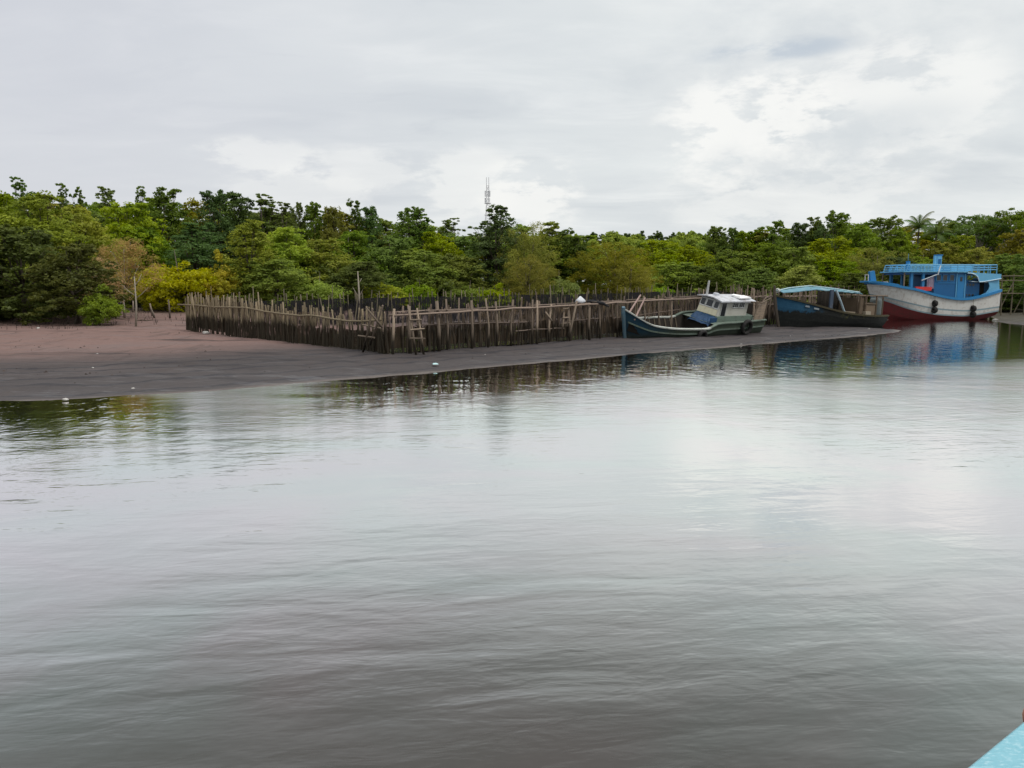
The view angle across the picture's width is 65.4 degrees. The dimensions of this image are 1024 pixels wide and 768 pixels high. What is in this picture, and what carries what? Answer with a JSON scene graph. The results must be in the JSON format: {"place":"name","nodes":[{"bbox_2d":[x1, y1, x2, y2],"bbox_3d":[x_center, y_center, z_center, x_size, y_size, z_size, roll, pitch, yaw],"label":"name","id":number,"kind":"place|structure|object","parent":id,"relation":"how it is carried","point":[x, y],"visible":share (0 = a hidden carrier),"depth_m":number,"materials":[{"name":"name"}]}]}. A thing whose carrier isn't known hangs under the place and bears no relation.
{"place":"outdoors","nodes":[
{"label":"outdoors","id":0,"kind":"place"},
{"bbox_2d":[224,319,772,352],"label":"pond water","id":1,"kind":"structure","parent":0,"point":[397,350],"depth_m":42.33,"materials":[{"name":"grey liquid"}]},
{"bbox_2d":[0,317,1023,767],"bbox_3d":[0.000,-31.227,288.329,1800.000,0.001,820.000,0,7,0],"label":"river water","id":2,"kind":"structure","parent":0,"point":[796,555],"depth_m":8.72,"materials":[{"name":"grey liquid"}]},
{"bbox_2d":[860,254,1001,319],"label":"blue fishing boat","id":3,"kind":"object","parent":2,"relation":"on","point":[937,291],"visible":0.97,"depth_m":78.94,"materials":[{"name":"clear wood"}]},
{"bbox_2d":[969,722,1023,767],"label":"turquoise boat","id":4,"kind":"object","parent":2,"relation":"on","point":[1007,751],"visible":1,"depth_m":1.69,"materials":[{"name":"paint"}]},
{"bbox_2d":[0,301,1023,400],"bbox_3d":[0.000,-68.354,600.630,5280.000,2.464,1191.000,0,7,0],"label":"mud bank","id":5,"kind":"structure","parent":0,"point":[164,353],"depth_m":33.12,"materials":[{"name":"soil"}]},
{"bbox_2d":[0,244,26,302],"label":"mangrove tree","id":6,"kind":"object","parent":5,"relation":"on","point":[2,292],"visible":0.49,"depth_m":54.16,"materials":[{"name":"green plant"}]},
{"bbox_2d":[0,223,82,322],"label":"mangrove tree","id":7,"kind":"object","parent":5,"relation":"on","point":[36,247],"visible":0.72,"depth_m":53.32,"materials":[{"name":"green plant"}]},
{"bbox_2d":[0,190,95,276],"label":"mangrove tree","id":8,"kind":"object","parent":5,"relation":"on","point":[37,221],"visible":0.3,"depth_m":64.15,"materials":[{"name":"green plant"}]},
{"bbox_2d":[18,243,133,325],"bbox_3d":[-28.738,-6.497,52.551,6.722,5.515,6.493,5,8,36],"label":"mangrove tree","id":9,"kind":"object","parent":5,"relation":"on","point":[78,259],"visible":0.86,"depth_m":51.69,"materials":[{"name":"green plant"}]},
{"bbox_2d":[46,205,139,308],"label":"mangrove tree","id":10,"kind":"object","parent":5,"relation":"on","point":[86,225],"visible":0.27,"depth_m":70.30,"materials":[{"name":"green plant"}]},
{"bbox_2d":[76,283,129,325],"bbox_3d":[-26.274,-4.992,51.274,3.156,2.967,2.744,-5,8,-34],"label":"mangrove bush","id":11,"kind":"object","parent":5,"relation":"on","point":[99,302],"visible":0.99,"depth_m":50.88,"materials":[{"name":"green plant"}]},
{"bbox_2d":[86,186,119,257],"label":"mangrove tree","id":12,"kind":"object","parent":5,"relation":"on","point":[109,195],"visible":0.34,"depth_m":86.18,"materials":[{"name":"green plant"}]},
{"bbox_2d":[82,201,171,304],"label":"mangrove tree","id":13,"kind":"object","parent":5,"relation":"on","point":[120,228],"visible":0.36,"depth_m":79.50,"materials":[{"name":"green plant"}]},
{"bbox_2d":[91,236,169,317],"bbox_3d":[-28.904,-7.887,59.634,5.758,6.462,7.187,0,7,-3],"label":"fine leaved tree","id":14,"kind":"object","parent":5,"relation":"on","point":[130,262],"visible":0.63,"depth_m":59.31,"materials":[{"name":"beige plant"}]},
{"bbox_2d":[118,226,180,305],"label":"mangrove tree","id":15,"kind":"object","parent":5,"relation":"on","point":[151,243],"visible":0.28,"depth_m":79.92,"materials":[{"name":"green plant"}]},
{"bbox_2d":[130,263,185,310],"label":"mangrove bush","id":16,"kind":"object","parent":5,"relation":"on","point":[143,300],"visible":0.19,"depth_m":72.51,"materials":[{"name":"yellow plant"}]},
{"bbox_2d":[138,186,195,268],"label":"mangrove tree","id":17,"kind":"object","parent":5,"relation":"on","point":[160,200],"visible":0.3,"depth_m":85.75,"materials":[{"name":"green plant"}]},
{"bbox_2d":[138,251,226,311],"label":"mangrove bush","id":18,"kind":"object","parent":5,"relation":"on","point":[178,284],"visible":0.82,"depth_m":69.79,"materials":[{"name":"yellow plant"}]},
{"bbox_2d":[163,222,236,301],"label":"mangrove tree","id":19,"kind":"object","parent":5,"relation":"on","point":[194,257],"visible":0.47,"depth_m":74.26,"materials":[{"name":"green plant"}]},
{"bbox_2d":[167,197,237,267],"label":"mangrove tree","id":20,"kind":"object","parent":5,"relation":"on","point":[193,202],"visible":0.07,"depth_m":99.62,"materials":[{"name":"green plant"}]},
{"bbox_2d":[193,189,240,267],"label":"mangrove tree","id":21,"kind":"object","parent":5,"relation":"on","point":[220,207],"visible":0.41,"depth_m":87.94,"materials":[{"name":"green plant"}]},
{"bbox_2d":[196,249,244,305],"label":"mangrove bush","id":22,"kind":"object","parent":5,"relation":"on","point":[219,291],"visible":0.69,"depth_m":71.19,"materials":[{"name":"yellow plant"}]},
{"bbox_2d":[212,191,264,269],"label":"mangrove tree","id":23,"kind":"object","parent":5,"relation":"on","point":[236,199],"visible":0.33,"depth_m":89.36,"materials":[{"name":"green plant"}]},
{"bbox_2d":[220,219,282,305],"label":"mangrove tree","id":24,"kind":"object","parent":5,"relation":"on","point":[252,230],"visible":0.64,"depth_m":72.33,"materials":[{"name":"green plant"}]},
{"bbox_2d":[238,193,282,291],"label":"mangrove tree","id":25,"kind":"object","parent":5,"relation":"on","point":[265,202],"visible":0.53,"depth_m":90.97,"materials":[{"name":"green plant"}]},
{"bbox_2d":[222,258,321,308],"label":"mangrove tree","id":26,"kind":"object","parent":5,"relation":"on","point":[285,273],"visible":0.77,"depth_m":71.98,"materials":[{"name":"green plant"}]},
{"bbox_2d":[263,201,299,258],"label":"mangrove tree","id":27,"kind":"object","parent":5,"relation":"on","point":[284,212],"visible":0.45,"depth_m":92.15,"materials":[{"name":"green plant"}]},
{"bbox_2d":[177,292,389,353],"bbox_3d":[-12.724,-3.471,41.155,0.660,3.151,21.258,-7,10,-44],"label":"bamboo fence","id":28,"kind":"object","parent":5,"relation":"on","point":[286,332],"visible":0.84,"depth_m":40.09,"materials":[{"name":"brown wood"}]},
{"bbox_2d":[247,226,320,300],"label":"mangrove tree","id":29,"kind":"object","parent":5,"relation":"on","point":[286,248],"visible":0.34,"depth_m":79.57,"materials":[{"name":"green plant"}]},
{"bbox_2d":[286,202,308,260],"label":"mangrove tree","id":30,"kind":"object","parent":5,"relation":"on","point":[301,225],"visible":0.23,"depth_m":96.05,"materials":[{"name":"green plant"}]},
{"bbox_2d":[297,201,326,263],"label":"mangrove tree","id":31,"kind":"object","parent":5,"relation":"on","point":[312,210],"visible":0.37,"depth_m":95.73,"materials":[{"name":"green plant"}]},
{"bbox_2d":[291,275,352,309],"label":"mangrove bush","id":32,"kind":"object","parent":5,"relation":"on","point":[322,287],"visible":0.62,"depth_m":74.57,"materials":[{"name":"green plant"}]},
{"bbox_2d":[277,237,369,299],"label":"mangrove tree","id":33,"kind":"object","parent":5,"relation":"on","point":[325,253],"visible":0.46,"depth_m":81.95,"materials":[{"name":"green plant"}]},
{"bbox_2d":[316,206,347,268],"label":"mangrove tree","id":34,"kind":"object","parent":5,"relation":"on","point":[330,212],"visible":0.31,"depth_m":94.70,"materials":[{"name":"green plant"}]},
{"bbox_2d":[294,211,389,268],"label":"mangrove tree","id":35,"kind":"object","parent":5,"relation":"on","point":[344,218],"visible":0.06,"depth_m":97.88,"materials":[{"name":"green plant"}]},
{"bbox_2d":[314,230,387,303],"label":"mangrove tree","id":36,"kind":"object","parent":5,"relation":"on","point":[356,238],"visible":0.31,"depth_m":87.93,"materials":[{"name":"green plant"}]},
{"bbox_2d":[346,198,367,242],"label":"mangrove tree","id":37,"kind":"object","parent":5,"relation":"on","point":[357,218],"visible":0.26,"depth_m":98.01,"materials":[{"name":"green plant"}]},
{"bbox_2d":[323,261,398,309],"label":"mangrove tree","id":38,"kind":"object","parent":5,"relation":"on","point":[347,272],"visible":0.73,"depth_m":78.13,"materials":[{"name":"green plant"}]},
{"bbox_2d":[359,205,383,251],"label":"mangrove tree","id":39,"kind":"object","parent":5,"relation":"on","point":[371,216],"visible":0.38,"depth_m":97.92,"materials":[{"name":"green plant"}]},
{"bbox_2d":[360,281,411,310],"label":"mangrove bush","id":40,"kind":"object","parent":5,"relation":"on","point":[391,289],"visible":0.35,"depth_m":78.87,"materials":[{"name":"green plant"}]},
{"bbox_2d":[353,235,428,307],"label":"mangrove tree","id":41,"kind":"object","parent":5,"relation":"on","point":[404,243],"visible":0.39,"depth_m":87.80,"materials":[{"name":"green plant"}]},
{"bbox_2d":[391,206,427,278],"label":"mangrove tree","id":42,"kind":"object","parent":5,"relation":"on","point":[406,216],"visible":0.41,"depth_m":99.76,"materials":[{"name":"green plant"}]},
{"bbox_2d":[395,277,437,309],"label":"mangrove bush","id":43,"kind":"object","parent":5,"relation":"on","point":[418,291],"visible":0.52,"depth_m":80.97,"materials":[{"name":"green plant"}]},
{"bbox_2d":[408,208,434,250],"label":"mangrove tree","id":44,"kind":"object","parent":5,"relation":"on","point":[424,223],"visible":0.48,"depth_m":100.20,"materials":[{"name":"green plant"}]},
{"bbox_2d":[384,249,461,298],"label":"mangrove tree","id":45,"kind":"object","parent":5,"relation":"on","point":[411,263],"visible":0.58,"depth_m":85.59,"materials":[{"name":"green plant"}]},
{"bbox_2d":[410,231,468,306],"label":"mangrove tree","id":46,"kind":"object","parent":5,"relation":"on","point":[435,244],"visible":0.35,"depth_m":93.64,"materials":[{"name":"green plant"}]},
{"bbox_2d":[426,233,494,287],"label":"mangrove tree","id":47,"kind":"object","parent":5,"relation":"on","point":[461,241],"visible":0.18,"depth_m":98.15,"materials":[{"name":"green plant"}]},
{"bbox_2d":[441,280,487,307],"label":"mangrove bush","id":48,"kind":"object","parent":5,"relation":"on","point":[457,292],"visible":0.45,"depth_m":82.66,"materials":[{"name":"green plant"}]},
{"bbox_2d":[428,253,501,308],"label":"mangrove tree","id":49,"kind":"object","parent":5,"relation":"on","point":[460,266],"visible":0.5,"depth_m":88.13,"materials":[{"name":"green plant"}]},
{"bbox_2d":[202,282,746,325],"bbox_3d":[2.382,-6.671,65.298,54.235,3.619,0.863,-5,8,-37],"label":"bamboo fence","id":50,"kind":"object","parent":5,"relation":"on","point":[390,304],"visible":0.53,"depth_m":59.67,"materials":[{"name":"brown wood"}]},
{"bbox_2d":[463,220,505,290],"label":"mangrove tree","id":51,"kind":"object","parent":5,"relation":"on","point":[474,248],"visible":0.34,"depth_m":92.58,"materials":[{"name":"green plant"}]},
{"bbox_2d":[467,204,526,293],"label":"mangrove tree","id":52,"kind":"object","parent":5,"relation":"on","point":[494,261],"visible":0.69,"depth_m":89.96,"materials":[{"name":"green plant"}]},
{"bbox_2d":[475,283,520,307],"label":"mangrove bush","id":53,"kind":"object","parent":5,"relation":"on","point":[487,293],"visible":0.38,"depth_m":81.08,"materials":[{"name":"green plant"}]},
{"bbox_2d":[0,261,1022,319],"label":"undergrowth","id":54,"kind":"object","parent":5,"relation":"on","point":[448,285],"visible":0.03,"depth_m":82.99,"materials":[{"name":"green plant"}]},
{"bbox_2d":[469,224,555,297],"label":"mangrove tree","id":55,"kind":"object","parent":5,"relation":"on","point":[521,227],"visible":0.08,"depth_m":97.92,"materials":[{"name":"green plant"}]},
{"bbox_2d":[492,221,561,297],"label":"fine leaved tree","id":56,"kind":"object","parent":5,"relation":"on","point":[530,249],"visible":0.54,"depth_m":88.05,"materials":[{"name":"green plant"}]},
{"bbox_2d":[496,254,561,311],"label":"fine leaved tree","id":57,"kind":"object","parent":5,"relation":"on","point":[525,270],"visible":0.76,"depth_m":82.71,"materials":[{"name":"green plant"}]},
{"bbox_2d":[529,221,569,291],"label":"mangrove tree","id":58,"kind":"object","parent":5,"relation":"on","point":[550,237],"visible":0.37,"depth_m":97.45,"materials":[{"name":"green plant"}]},
{"bbox_2d":[384,288,723,353],"bbox_3d":[4.697,-3.737,44.022,0.940,3.159,29.090,6,9,43],"label":"bamboo fence","id":59,"kind":"object","parent":5,"relation":"on","point":[489,330],"visible":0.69,"depth_m":39.32,"materials":[{"name":"brown wood"}]},
{"bbox_2d":[540,276,584,304],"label":"mangrove bush","id":60,"kind":"object","parent":5,"relation":"on","point":[567,286],"visible":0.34,"depth_m":82.73,"materials":[{"name":"green plant"}]},
{"bbox_2d":[550,227,583,289],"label":"mangrove tree","id":61,"kind":"object","parent":5,"relation":"on","point":[562,232],"visible":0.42,"depth_m":97.84,"materials":[{"name":"green plant"}]},
{"bbox_2d":[532,235,609,293],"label":"mangrove tree","id":62,"kind":"object","parent":5,"relation":"on","point":[587,237],"visible":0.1,"depth_m":97.39,"materials":[{"name":"green plant"}]},
{"bbox_2d":[561,236,597,295],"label":"mangrove tree","id":63,"kind":"object","parent":5,"relation":"on","point":[576,247],"visible":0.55,"depth_m":96.17,"materials":[{"name":"green plant"}]},
{"bbox_2d":[563,240,665,309],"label":"fine leaved tree","id":64,"kind":"object","parent":5,"relation":"on","point":[607,260],"visible":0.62,"depth_m":89.94,"materials":[{"name":"green plant"}]},
{"bbox_2d":[597,258,657,305],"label":"fine leaved tree","id":65,"kind":"object","parent":5,"relation":"on","point":[624,274],"visible":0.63,"depth_m":86.21,"materials":[{"name":"green plant"}]},
{"bbox_2d":[556,230,743,282],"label":"forest","id":66,"kind":"object","parent":5,"relation":"on","point":[691,238],"visible":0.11,"depth_m":173.75,"materials":[{"name":"green plant"}]},
{"bbox_2d":[564,230,700,243],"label":"treetops","id":67,"kind":"object","parent":66,"relation":"attached to","point":[657,235],"visible":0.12,"depth_m":244.21,"materials":[{"name":"green plant"}]},
{"bbox_2d":[632,239,696,289],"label":"mangrove tree","id":68,"kind":"object","parent":5,"relation":"on","point":[661,256],"visible":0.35,"depth_m":113.49,"materials":[{"name":"green plant"}]},
{"bbox_2d":[647,262,707,306],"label":"mangrove tree","id":69,"kind":"object","parent":5,"relation":"on","point":[681,273],"visible":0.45,"depth_m":101.50,"materials":[{"name":"green plant"}]},
{"bbox_2d":[664,245,714,285],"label":"mangrove tree","id":70,"kind":"object","parent":5,"relation":"on","point":[687,250],"visible":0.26,"depth_m":115.05,"materials":[{"name":"green plant"}]},
{"bbox_2d":[621,281,770,337],"bbox_3d":[10.992,-4.366,48.087,12.235,3.503,3.219,-5,22,-37],"label":"fishing boat","id":71,"kind":"object","parent":5,"relation":"on","point":[714,314],"visible":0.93,"depth_m":48.73,"materials":[{"name":"white wood"}]},
{"bbox_2d":[671,265,737,307],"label":"mangrove tree","id":72,"kind":"object","parent":5,"relation":"on","point":[710,273],"visible":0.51,"depth_m":101.67,"materials":[{"name":"green plant"}]},
{"bbox_2d":[701,226,729,277],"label":"mangrove tree","id":73,"kind":"object","parent":5,"relation":"on","point":[714,236],"visible":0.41,"depth_m":123.56,"materials":[{"name":"green plant"}]},
{"bbox_2d":[713,227,743,277],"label":"mangrove tree","id":74,"kind":"object","parent":5,"relation":"on","point":[732,233],"visible":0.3,"depth_m":123.46,"materials":[{"name":"green plant"}]},
{"bbox_2d":[705,249,771,299],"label":"mangrove tree","id":75,"kind":"object","parent":5,"relation":"on","point":[722,263],"visible":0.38,"depth_m":109.88,"materials":[{"name":"green plant"}]},
{"bbox_2d":[724,267,791,302],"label":"mangrove tree","id":76,"kind":"object","parent":5,"relation":"on","point":[761,277],"visible":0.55,"depth_m":101.97,"materials":[{"name":"green plant"}]},
{"bbox_2d":[727,242,795,300],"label":"mangrove tree","id":77,"kind":"object","parent":5,"relation":"on","point":[767,248],"visible":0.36,"depth_m":110.76,"materials":[{"name":"green plant"}]},
{"bbox_2d":[764,219,793,274],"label":"mangrove tree","id":78,"kind":"object","parent":5,"relation":"on","point":[776,239],"visible":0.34,"depth_m":123.41,"materials":[{"name":"green plant"}]},
{"bbox_2d":[722,284,859,324],"bbox_3d":[23.653,-6.339,64.555,1.056,3.650,27.044,6,9,41],"label":"bamboo fence","id":79,"kind":"object","parent":5,"relation":"on","point":[769,314],"visible":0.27,"depth_m":59.84,"materials":[{"name":"brown wood"}]},
{"bbox_2d":[761,247,824,294],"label":"mangrove tree","id":80,"kind":"object","parent":5,"relation":"on","point":[799,257],"visible":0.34,"depth_m":109.20,"materials":[{"name":"green plant"}]},
{"bbox_2d":[783,222,811,265],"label":"mangrove tree","id":81,"kind":"object","parent":5,"relation":"on","point":[796,228],"visible":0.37,"depth_m":123.51,"materials":[{"name":"green plant"}]},
{"bbox_2d":[771,265,825,303],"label":"mangrove tree","id":82,"kind":"object","parent":5,"relation":"on","point":[799,274],"visible":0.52,"depth_m":102.03,"materials":[{"name":"green plant"}]},
{"bbox_2d":[773,285,888,327],"bbox_3d":[24.166,-5.758,60.953,14.490,3.549,3.613,-5,12,-37],"label":"old boat","id":83,"kind":"object","parent":5,"relation":"on","point":[832,307],"visible":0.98,"depth_m":59.32,"materials":[{"name":"wood"},{"name":"blue paint"},{"name":"blue tarpaulin"}]},
{"bbox_2d":[812,210,857,248],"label":"mangrove tree","id":84,"kind":"object","parent":5,"relation":"on","point":[838,221],"visible":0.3,"depth_m":123.18,"materials":[{"name":"green plant"}]},
{"bbox_2d":[804,235,870,285],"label":"mangrove tree","id":85,"kind":"object","parent":5,"relation":"on","point":[842,254],"visible":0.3,"depth_m":110.90,"materials":[{"name":"green plant"}]},
{"bbox_2d":[798,259,881,300],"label":"mangrove tree","id":86,"kind":"object","parent":5,"relation":"on","point":[835,268],"visible":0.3,"depth_m":104.15,"materials":[{"name":"green plant"}]},
{"bbox_2d":[824,272,880,301],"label":"mangrove tree","id":87,"kind":"object","parent":5,"relation":"on","point":[850,283],"visible":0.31,"depth_m":98.85,"materials":[{"name":"green plant"}]},
{"bbox_2d":[829,225,899,279],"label":"mangrove tree","id":88,"kind":"object","parent":5,"relation":"on","point":[858,233],"visible":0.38,"depth_m":118.96,"materials":[{"name":"green plant"}]},
{"bbox_2d":[835,247,915,297],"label":"fine leaved tree","id":89,"kind":"object","parent":5,"relation":"on","point":[876,268],"visible":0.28,"depth_m":106.29,"materials":[{"name":"green plant"}]},
{"bbox_2d":[863,215,905,279],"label":"mangrove tree","id":90,"kind":"object","parent":5,"relation":"on","point":[888,222],"visible":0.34,"depth_m":121.44,"materials":[{"name":"green plant"}]},
{"bbox_2d":[876,256,916,286],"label":"mangrove tree","id":91,"kind":"object","parent":5,"relation":"on","point":[899,260],"visible":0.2,"depth_m":104.43,"materials":[{"name":"green plant"}]},
{"bbox_2d":[882,225,921,270],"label":"mangrove tree","id":92,"kind":"object","parent":5,"relation":"on","point":[900,234],"visible":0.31,"depth_m":119.40,"materials":[{"name":"green plant"}]},
{"bbox_2d":[902,211,937,249],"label":"coconut palm","id":93,"kind":"object","parent":5,"relation":"on","point":[916,224],"visible":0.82,"depth_m":121.93,"materials":[{"name":"green plant"}]},
{"bbox_2d":[916,217,956,252],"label":"coconut palm","id":94,"kind":"object","parent":5,"relation":"on","point":[937,230],"visible":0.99,"depth_m":115.57,"materials":[{"name":"green plant"}]},
{"bbox_2d":[903,240,976,278],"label":"mangrove tree","id":95,"kind":"object","parent":5,"relation":"on","point":[938,249],"visible":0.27,"depth_m":109.34,"materials":[{"name":"green plant"}]},
{"bbox_2d":[947,235,981,262],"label":"mangrove tree","id":96,"kind":"object","parent":5,"relation":"on","point":[965,243],"visible":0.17,"depth_m":115.79,"materials":[{"name":"green plant"}]},
{"bbox_2d":[942,214,1021,263],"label":"umbrella tree","id":97,"kind":"object","parent":5,"relation":"on","point":[969,228],"visible":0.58,"depth_m":123.70,"materials":[{"name":"green plant"}]},
{"bbox_2d":[950,246,1019,305],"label":"mangrove tree","id":98,"kind":"object","parent":5,"relation":"on","point":[977,251],"visible":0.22,"depth_m":107.71,"materials":[{"name":"green plant"}]},
{"bbox_2d":[973,208,1023,261],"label":"umbrella tree","id":99,"kind":"object","parent":5,"relation":"on","point":[1017,218],"visible":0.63,"depth_m":121.86,"materials":[{"name":"green plant"}]},
{"bbox_2d":[981,253,1023,305],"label":"mangrove tree","id":100,"kind":"object","parent":5,"relation":"on","point":[1004,267],"visible":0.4,"depth_m":103.98,"materials":[{"name":"green plant"}]},
{"bbox_2d":[990,228,1023,290],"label":"mangrove tree","id":101,"kind":"object","parent":5,"relation":"on","point":[1013,246],"visible":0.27,"depth_m":114.14,"materials":[{"name":"green plant"}]},
{"bbox_2d":[1000,275,1023,310],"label":"mangrove tree","id":102,"kind":"object","parent":5,"relation":"on","point":[1020,288],"visible":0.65,"depth_m":98.86,"materials":[{"name":"green plant"}]},
{"bbox_2d":[0,0,1023,281],"label":"sky","id":103,"kind":"structure","parent":0,"point":[599,117],"materials":[{"name":"white"}]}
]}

